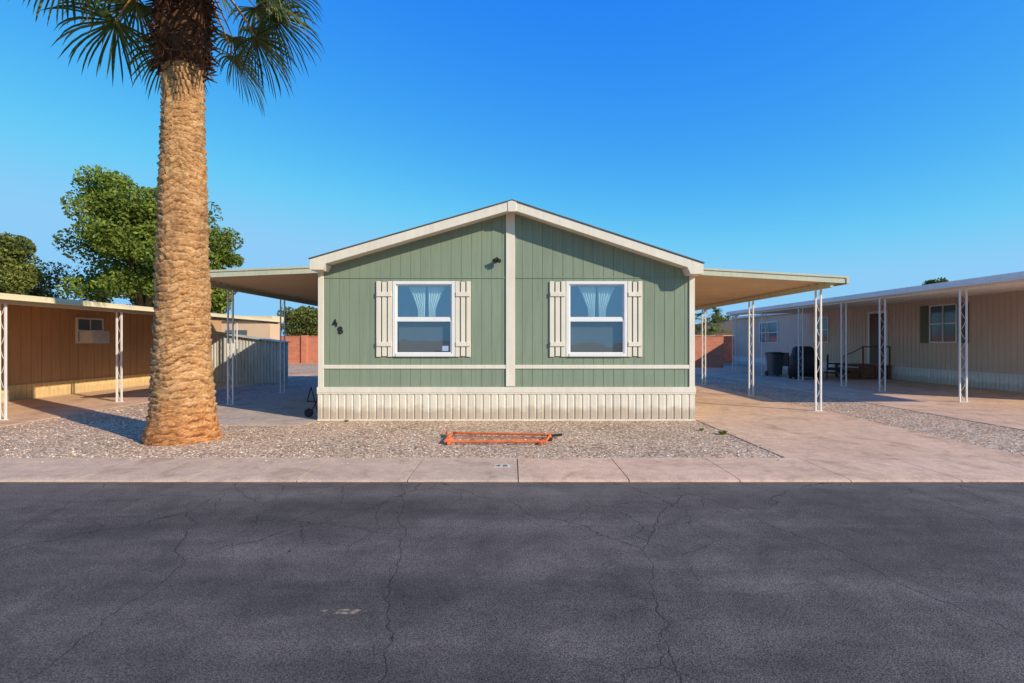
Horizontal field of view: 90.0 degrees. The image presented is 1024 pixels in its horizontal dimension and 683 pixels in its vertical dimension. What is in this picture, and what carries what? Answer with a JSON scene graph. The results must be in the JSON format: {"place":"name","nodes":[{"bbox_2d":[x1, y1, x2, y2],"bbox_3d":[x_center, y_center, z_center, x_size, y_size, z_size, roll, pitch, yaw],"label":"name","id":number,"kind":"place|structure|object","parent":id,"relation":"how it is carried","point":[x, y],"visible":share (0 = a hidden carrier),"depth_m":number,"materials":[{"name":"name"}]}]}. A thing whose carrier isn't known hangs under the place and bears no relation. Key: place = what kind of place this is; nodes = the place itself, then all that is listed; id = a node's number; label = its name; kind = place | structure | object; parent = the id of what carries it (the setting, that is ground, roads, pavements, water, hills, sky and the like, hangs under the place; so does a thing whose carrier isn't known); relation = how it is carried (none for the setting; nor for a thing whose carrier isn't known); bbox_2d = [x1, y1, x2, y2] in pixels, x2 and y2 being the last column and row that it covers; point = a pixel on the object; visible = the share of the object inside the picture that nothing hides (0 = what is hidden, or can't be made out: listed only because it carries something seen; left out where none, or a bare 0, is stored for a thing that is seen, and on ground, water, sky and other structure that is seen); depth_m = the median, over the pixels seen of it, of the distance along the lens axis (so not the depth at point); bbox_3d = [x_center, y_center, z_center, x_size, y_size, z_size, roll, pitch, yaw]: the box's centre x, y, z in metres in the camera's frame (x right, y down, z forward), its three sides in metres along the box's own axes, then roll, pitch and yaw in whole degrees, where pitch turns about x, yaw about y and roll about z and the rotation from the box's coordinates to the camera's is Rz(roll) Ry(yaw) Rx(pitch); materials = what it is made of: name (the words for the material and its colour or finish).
{"place":"outdoors","nodes":[
{"label":"outdoors","id":0,"kind":"place"},
{"bbox_2d":[0,374,312,426],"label":"driveway","id":1,"kind":"structure","parent":0,"point":[30,410],"depth_m":12.76,"materials":[{"name":"concrete"}]},
{"bbox_2d":[0,293,283,419],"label":"carport","id":2,"kind":"object","parent":1,"relation":"on","point":[17,299],"visible":0.87,"depth_m":12.16,"materials":[{"name":"white paint"}]},
{"bbox_2d":[281,317,307,335],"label":"broadleaf tree","id":3,"kind":"object","parent":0,"point":[295,326],"depth_m":51.16,"materials":[{"name":"green plant"}]},
{"bbox_2d":[0,482,1023,682],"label":"road","id":4,"kind":"structure","parent":0,"point":[559,582],"depth_m":3.34,"materials":[{"name":"grey asphalt"}]},
{"bbox_2d":[323,609,359,613],"bbox_3d":[-0.980,1.567,2.970,0.285,0.001,0.060,0,0,0],"label":"road scuff","id":5,"kind":"object","parent":4,"relation":"on","point":[348,609],"visible":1,"depth_m":2.97,"materials":[{"name":"beige paint"}]},
{"bbox_2d":[0,363,1023,463],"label":"gravel yard","id":6,"kind":"structure","parent":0,"point":[764,391],"depth_m":8.47,"materials":[{"name":"grey gravel"}]},
{"bbox_2d":[0,232,80,298],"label":"broadleaf tree","id":7,"kind":"object","parent":6,"relation":"on","point":[20,274],"visible":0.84,"depth_m":29.32,"materials":[{"name":"green plant"}]},
{"bbox_2d":[1,373,150,401],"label":"skirting","id":8,"kind":"object","parent":6,"relation":"on","point":[29,391],"visible":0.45,"depth_m":15.03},
{"bbox_2d":[1,304,220,385],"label":"wall siding","id":9,"kind":"object","parent":8,"relation":"on","point":[43,346],"depth_m":14.93,"materials":[{"name":"brown wood"}]},
{"bbox_2d":[75,317,103,342],"bbox_3d":[-13.024,-0.335,15.800,0.048,0.780,1.000,0,0,0],"label":"window frame","id":10,"kind":"object","parent":9,"relation":"attached to","point":[76,329],"visible":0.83,"depth_m":15.45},
{"bbox_2d":[78,319,101,341],"bbox_3d":[-13.025,-0.335,15.800,0.010,0.680,0.900,0,0,0],"label":"window glass","id":11,"kind":"object","parent":10,"relation":"in","point":[83,324],"visible":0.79,"depth_m":15.74,"materials":[{"name":"glass"}]},
{"bbox_2d":[79,331,108,342],"bbox_3d":[-12.825,-0.135,15.725,0.430,0.380,0.650,0,0,0],"label":"air conditioner","id":12,"kind":"object","parent":9,"relation":"attached to","point":[93,336],"depth_m":15.46,"materials":[{"name":"plastic"}]},
{"bbox_2d":[52,164,222,306],"bbox_3d":[-21.520,-4.079,29.795,7.905,11.267,9.169,0,0,-42],"label":"broadleaf tree","id":13,"kind":"object","parent":6,"relation":"on","point":[119,229],"visible":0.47,"depth_m":27.93,"materials":[{"name":"green plant"}]},
{"bbox_2d":[8,0,325,445],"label":"fan palm tree","id":14,"kind":"object","parent":6,"relation":"on","point":[182,404],"visible":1,"depth_m":7.94,"materials":[{"name":"brown plant"}]},
{"bbox_2d":[127,384,317,425],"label":"slab","id":15,"kind":"structure","parent":6,"relation":"on","point":[289,407],"depth_m":11.46,"materials":[{"name":"concrete"}]},
{"bbox_2d":[209,266,317,404],"bbox_3d":[-5.550,-0.040,15.260,3.460,3.174,8.760,0,0,0],"label":"carport","id":16,"kind":"object","parent":15,"relation":"on","point":[297,284],"visible":0.56,"depth_m":12.53,"materials":[{"name":"white paint"}]},
{"bbox_2d":[304,387,317,416],"bbox_3d":[-4.068,1.236,10.401,0.340,0.617,0.222,0,0,0],"label":"folding garden cart","id":17,"kind":"object","parent":15,"relation":"on","point":[308,412],"visible":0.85,"depth_m":10.44,"materials":[{"name":"black metal"}]},
{"bbox_2d":[208,226,244,313],"bbox_3d":[-18.343,-2.846,31.887,2.896,8.802,3.220,0,0,0],"label":"broadleaf tree","id":18,"kind":"object","parent":6,"relation":"on","point":[220,256],"visible":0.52,"depth_m":31.71,"materials":[{"name":"green plant"}]},
{"bbox_2d":[210,331,290,382],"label":"corrugated metal shed","id":19,"kind":"structure","parent":6,"relation":"on","point":[258,359],"depth_m":19.20,"materials":[{"name":"white metal"}]},
{"bbox_2d":[221,320,279,339],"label":"walls","id":20,"kind":"structure","parent":6,"relation":"on","point":[266,330],"depth_m":29.00,"materials":[{"name":"beige paint"}]},
{"bbox_2d":[226,330,246,334],"bbox_3d":[-15.600,-0.145,28.980,1.200,1.000,0.039,0,0,0],"label":"window","id":21,"kind":"structure","parent":20,"relation":"attached to","point":[242,332],"depth_m":28.96,"materials":[{"name":"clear glass"}]},
{"bbox_2d":[249,316,283,319],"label":"roof","id":22,"kind":"structure","parent":20,"relation":"on","point":[274,317],"depth_m":28.80,"materials":[{"name":"beige metal"}]},
{"bbox_2d":[277,305,317,335],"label":"broadleaf tree","id":23,"kind":"object","parent":6,"relation":"on","point":[308,315],"visible":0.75,"depth_m":43.27,"materials":[{"name":"green plant"}]},
{"bbox_2d":[443,431,561,444],"bbox_3d":[-0.149,1.508,8.078,1.910,0.087,0.853,0,0,0],"label":"orange steel frame","id":24,"kind":"object","parent":6,"relation":"on","point":[448,441],"visible":1,"depth_m":7.82,"materials":[{"name":"paint"}]},
{"bbox_2d":[318,394,694,418],"bbox_3d":[-0.110,1.280,18.529,7.410,0.550,16.942,0,0,0],"label":"skirting","id":25,"kind":"object","parent":6,"relation":"on","point":[506,406],"visible":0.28,"depth_m":10.06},
{"bbox_2d":[317,393,695,420],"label":"skirting rails","id":26,"kind":"object","parent":25,"relation":"attached to","point":[506,419],"visible":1,"depth_m":10.04,"materials":[{"name":"beige metal"}]},
{"bbox_2d":[324,214,688,386],"bbox_3d":[-0.110,-0.765,18.540,7.380,3.639,16.920,0,0,0],"label":"wall siding","id":27,"kind":"object","parent":25,"relation":"on","point":[541,250],"depth_m":10.08,"materials":[{"name":"green wood"}]},
{"bbox_2d":[393,281,454,356],"bbox_3d":[-1.732,-0.445,10.086,1.221,1.480,0.107,0,0,0],"label":"window frame","id":28,"kind":"object","parent":27,"relation":"attached to","point":[397,319],"visible":1,"depth_m":10.04,"materials":[{"name":"white plastic"}]},
{"bbox_2d":[398,286,450,351],"bbox_3d":[-1.732,-0.445,10.387,1.281,1.680,0.485,0,0,0],"label":"window","id":29,"kind":"object","parent":27,"relation":"attached to","point":[407,306],"visible":0.29,"depth_m":10.58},
{"bbox_2d":[399,322,450,351],"bbox_3d":[-1.732,-0.110,10.188,1.041,0.710,0.015,0,0,0],"label":"window glass","id":30,"kind":"object","parent":29,"relation":"attached to","point":[424,336],"visible":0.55,"depth_m":10.18,"materials":[{"name":"glass"}]},
{"bbox_2d":[442,346,447,350],"bbox_3d":[-1.310,0.135,10.072,0.120,0.100,0.003,0,0,0],"label":"window sticker","id":31,"kind":"object","parent":30,"relation":"attached to","point":[444,348],"depth_m":10.07,"materials":[{"name":"white paper"}]},
{"bbox_2d":[409,287,444,316],"bbox_3d":[-1.702,-0.754,10.230,0.730,0.682,0.032,0,0,0],"label":"curtain","id":32,"kind":"object","parent":29,"relation":"hanging from","point":[419,294],"visible":0.9,"depth_m":10.23,"materials":[{"name":"fabric"}]},
{"bbox_2d":[493,257,500,262],"bbox_3d":[-0.293,-1.590,9.999,0.168,0.126,0.160,0,0,0],"label":"security light","id":33,"kind":"object","parent":27,"relation":"attached to","point":[497,259],"visible":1,"depth_m":9.96,"materials":[{"name":"black metal"}]},
{"bbox_2d":[324,277,687,277],"bbox_3d":[-0.110,-1.256,10.076,7.160,0.022,0.017,0,0,0],"label":"belt flashing","id":34,"kind":"object","parent":27,"relation":"attached to","point":[504,277],"visible":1,"depth_m":10.07,"materials":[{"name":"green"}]},
{"bbox_2d":[317,213,695,392],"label":"wall trim","id":35,"kind":"structure","parent":27,"relation":"attached to","point":[510,366],"depth_m":10.05,"materials":[{"name":"beige wood"}]},
{"bbox_2d":[308,199,704,263],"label":"roof shingles","id":36,"kind":"object","parent":27,"relation":"on","point":[498,204],"visible":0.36,"depth_m":9.73,"materials":[{"name":"grey"}]},
{"bbox_2d":[310,200,702,275],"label":"roof fascia","id":37,"kind":"structure","parent":27,"relation":"attached to","point":[687,266],"depth_m":9.75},
{"bbox_2d":[376,281,641,356],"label":"shutters","id":38,"kind":"object","parent":27,"relation":"attached to","point":[384,294],"visible":1,"depth_m":10.05,"materials":[{"name":"white wood"}]},
{"bbox_2d":[566,281,626,356],"bbox_3d":[1.663,-0.445,10.086,1.201,1.480,0.107,0,0,0],"label":"window frame","id":39,"kind":"object","parent":27,"relation":"attached to","point":[622,319],"visible":1,"depth_m":10.04,"materials":[{"name":"white plastic"}]},
{"bbox_2d":[570,286,621,351],"bbox_3d":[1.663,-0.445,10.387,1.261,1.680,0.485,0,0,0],"label":"window glass","id":40,"kind":"object","parent":39,"relation":"attached to","point":[578,307],"visible":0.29,"depth_m":10.58,"materials":[{"name":"glass"}]},
{"bbox_2d":[570,322,620,351],"bbox_3d":[1.663,-0.110,10.188,1.021,0.710,0.015,0,0,0],"label":"window glass","id":41,"kind":"object","parent":40,"relation":"attached to","point":[595,336],"visible":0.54,"depth_m":10.18,"materials":[{"name":"glass"}]},
{"bbox_2d":[579,287,614,316],"bbox_3d":[1.694,-0.754,10.230,0.730,0.682,0.032,0,0,0],"label":"curtain","id":42,"kind":"object","parent":40,"relation":"hanging from","point":[589,295],"visible":0.92,"depth_m":10.23,"materials":[{"name":"fabric"}]},
{"bbox_2d":[281,337,733,362],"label":"wall","id":43,"kind":"structure","parent":6,"relation":"on","point":[294,350],"depth_m":37.00,"materials":[{"name":"red brick"}]},
{"bbox_2d":[281,335,733,362],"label":"cap and piers","id":44,"kind":"object","parent":6,"relation":"on","point":[303,348],"visible":0.06,"depth_m":36.90,"materials":[{"name":"red brick"}]},
{"bbox_2d":[695,307,728,335],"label":"fan palm tree","id":45,"kind":"object","parent":6,"relation":"on","point":[713,329],"visible":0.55,"depth_m":50.96,"materials":[{"name":"green plant"}]},
{"bbox_2d":[695,320,733,335],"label":"distant house","id":46,"kind":"structure","parent":6,"relation":"on","point":[727,329],"depth_m":55.60,"materials":[{"name":"beige paint"}]},
{"bbox_2d":[699,314,738,325],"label":"broadleaf tree","id":47,"kind":"object","parent":6,"relation":"on","point":[725,318],"visible":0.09,"depth_m":58.80,"materials":[{"name":"green plant"}]},
{"bbox_2d":[718,430,727,434],"bbox_3d":[3.519,1.514,8.552,0.160,0.071,0.158,0,0,0],"label":"weed plant","id":48,"kind":"object","parent":6,"relation":"on","point":[721,432],"visible":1,"depth_m":8.53,"materials":[{"name":"green plant"}]},
{"bbox_2d":[733,356,1023,391],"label":"skirting","id":49,"kind":"object","parent":6,"relation":"on","point":[1006,382],"visible":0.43,"depth_m":18.26,"materials":[{"name":"beige metal"}]},
{"bbox_2d":[734,291,1023,374],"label":"wall siding","id":50,"kind":"object","parent":49,"relation":"on","point":[996,334],"depth_m":19.84,"materials":[{"name":"beige metal"}]},
{"bbox_2d":[759,321,777,342],"bbox_3d":[15.574,-0.545,31.100,0.048,1.300,2.200,0,0,0],"label":"window frame","id":51,"kind":"object","parent":50,"relation":"attached to","point":[768,332],"visible":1,"depth_m":31.09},
{"bbox_2d":[760,322,776,341],"bbox_3d":[15.585,-0.545,31.100,0.010,1.200,2.100,0,0,0],"label":"window glass","id":52,"kind":"object","parent":51,"relation":"in","point":[772,328],"visible":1,"depth_m":30.86,"materials":[{"name":"blue glass"}]},
{"bbox_2d":[814,316,828,342],"bbox_3d":[15.574,-0.595,25.800,0.048,1.300,1.200,0,0,0],"label":"window frame","id":53,"kind":"object","parent":50,"relation":"attached to","point":[827,329],"visible":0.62,"depth_m":25.23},
{"bbox_2d":[817,317,826,341],"bbox_3d":[15.585,-0.595,25.800,0.010,1.200,1.100,0,0,0],"label":"window glass","id":54,"kind":"object","parent":53,"relation":"in","point":[824,332],"visible":0.71,"depth_m":25.61,"materials":[{"name":"glass"}]},
{"bbox_2d":[729,294,980,318],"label":"roof","id":55,"kind":"structure","parent":50,"relation":"on","point":[757,315],"depth_m":32.05,"materials":[{"name":"white metal"}]},
{"bbox_2d":[868,310,888,364],"bbox_3d":[15.563,-0.170,21.775,0.067,2.250,1.150,0,0,0],"label":"door frame","id":56,"kind":"object","parent":50,"relation":"attached to","point":[887,334],"visible":0.91,"depth_m":21.23,"materials":[{"name":"white metal"}]},
{"bbox_2d":[870,313,883,363],"bbox_3d":[15.569,-0.130,21.775,0.058,2.130,0.950,0,0,0],"label":"door","id":57,"kind":"structure","parent":56,"relation":"in","point":[874,336],"depth_m":21.83,"materials":[{"name":"brown wood"}]},
{"bbox_2d":[929,303,957,342],"bbox_3d":[15.574,-0.645,18.500,0.048,1.400,1.200,0,0,0],"label":"window frame","id":58,"kind":"object","parent":50,"relation":"attached to","point":[943,323],"visible":1,"depth_m":18.48,"materials":[{"name":"grey metal"}]},
{"bbox_2d":[931,305,955,341],"bbox_3d":[15.585,-0.645,18.500,0.010,1.300,1.100,0,0,0],"label":"window glass","id":59,"kind":"object","parent":58,"relation":"in","point":[949,329],"visible":1,"depth_m":18.44,"materials":[{"name":"clear glass"}]},
{"bbox_2d":[920,302,968,342],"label":"shutters","id":60,"kind":"object","parent":58,"relation":"attached to","point":[924,324],"visible":0.75,"depth_m":19.17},
{"bbox_2d":[922,277,948,284],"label":"conifer tree","id":61,"kind":"object","parent":6,"relation":"on","point":[934,280],"visible":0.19,"depth_m":49.81,"materials":[{"name":"green plant"}]},
{"bbox_2d":[0,458,1023,481],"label":"sidewalk","id":62,"kind":"structure","parent":0,"point":[538,470],"depth_m":6.12,"materials":[{"name":"concrete"}]},
{"bbox_2d":[494,464,509,466],"bbox_3d":[-0.120,1.541,6.350,0.200,0.004,0.140,0,0,0],"label":"curb number marking","id":63,"kind":"object","parent":62,"relation":"on","point":[501,465],"visible":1,"depth_m":6.36,"materials":[{"name":"white paint"}]},
{"bbox_2d":[0,0,1023,335],"label":"sky","id":64,"kind":"structure","parent":0,"point":[878,144],"materials":[{"name":"blue"}]},
{"bbox_2d":[783,353,788,373],"bbox_3d":[13.107,1.033,24.201,0.546,1.020,0.600,0,0,-10],"label":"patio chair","id":65,"kind":"object","parent":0,"point":[786,359],"visible":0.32,"depth_m":24.02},
{"bbox_2d":[695,382,1023,457],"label":"driveway","id":66,"kind":"structure","parent":0,"point":[788,430],"depth_m":8.59,"materials":[{"name":"concrete"}]},
{"bbox_2d":[695,268,849,410],"bbox_3d":[5.380,-0.020,15.210,3.560,3.134,8.760,0,0,0],"label":"carport","id":67,"kind":"object","parent":66,"relation":"on","point":[715,287],"visible":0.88,"depth_m":12.06,"materials":[{"name":"white paint"}]},
{"bbox_2d":[695,366,1023,429],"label":"driveway","id":68,"kind":"structure","parent":0,"point":[1002,408],"depth_m":14.92,"materials":[{"name":"concrete"}]},
{"bbox_2d":[695,337,723,366],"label":"wall","id":69,"kind":"structure","parent":68,"relation":"on","point":[714,351],"depth_m":30.50,"materials":[{"name":"red brick"}]},
{"bbox_2d":[764,352,784,375],"bbox_3d":[11.750,1.010,22.909,0.640,1.090,0.737,0,0,0],"label":"wheeled trash bin","id":70,"kind":"object","parent":68,"relation":"on","point":[774,363],"visible":1,"depth_m":22.64,"materials":[{"name":"black plastic"}]},
{"bbox_2d":[789,346,822,378],"bbox_3d":[12.148,0.869,21.199,1.282,1.348,0.696,0,0,0],"label":"covered barbecue grill","id":71,"kind":"object","parent":68,"relation":"on","point":[808,361],"visible":0.88,"depth_m":20.92,"materials":[{"name":"black fabric"}]},
{"bbox_2d":[826,354,842,378],"bbox_3d":[13.156,1.033,20.896,0.546,1.020,0.600,0,0,30],"label":"patio chair","id":72,"kind":"object","parent":68,"relation":"on","point":[831,368],"visible":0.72,"depth_m":20.79,"materials":[{"name":"black metal"}]},
{"bbox_2d":[824,346,891,378],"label":"wooden steps","id":73,"kind":"structure","parent":68,"relation":"on","point":[862,371],"depth_m":20.93,"materials":[{"name":"red wood"}]},
{"bbox_2d":[726,271,1023,401],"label":"carport","id":74,"kind":"object","parent":68,"relation":"on","point":[1004,283],"visible":0.98,"depth_m":15.90,"materials":[{"name":"white paint"}]}
]}

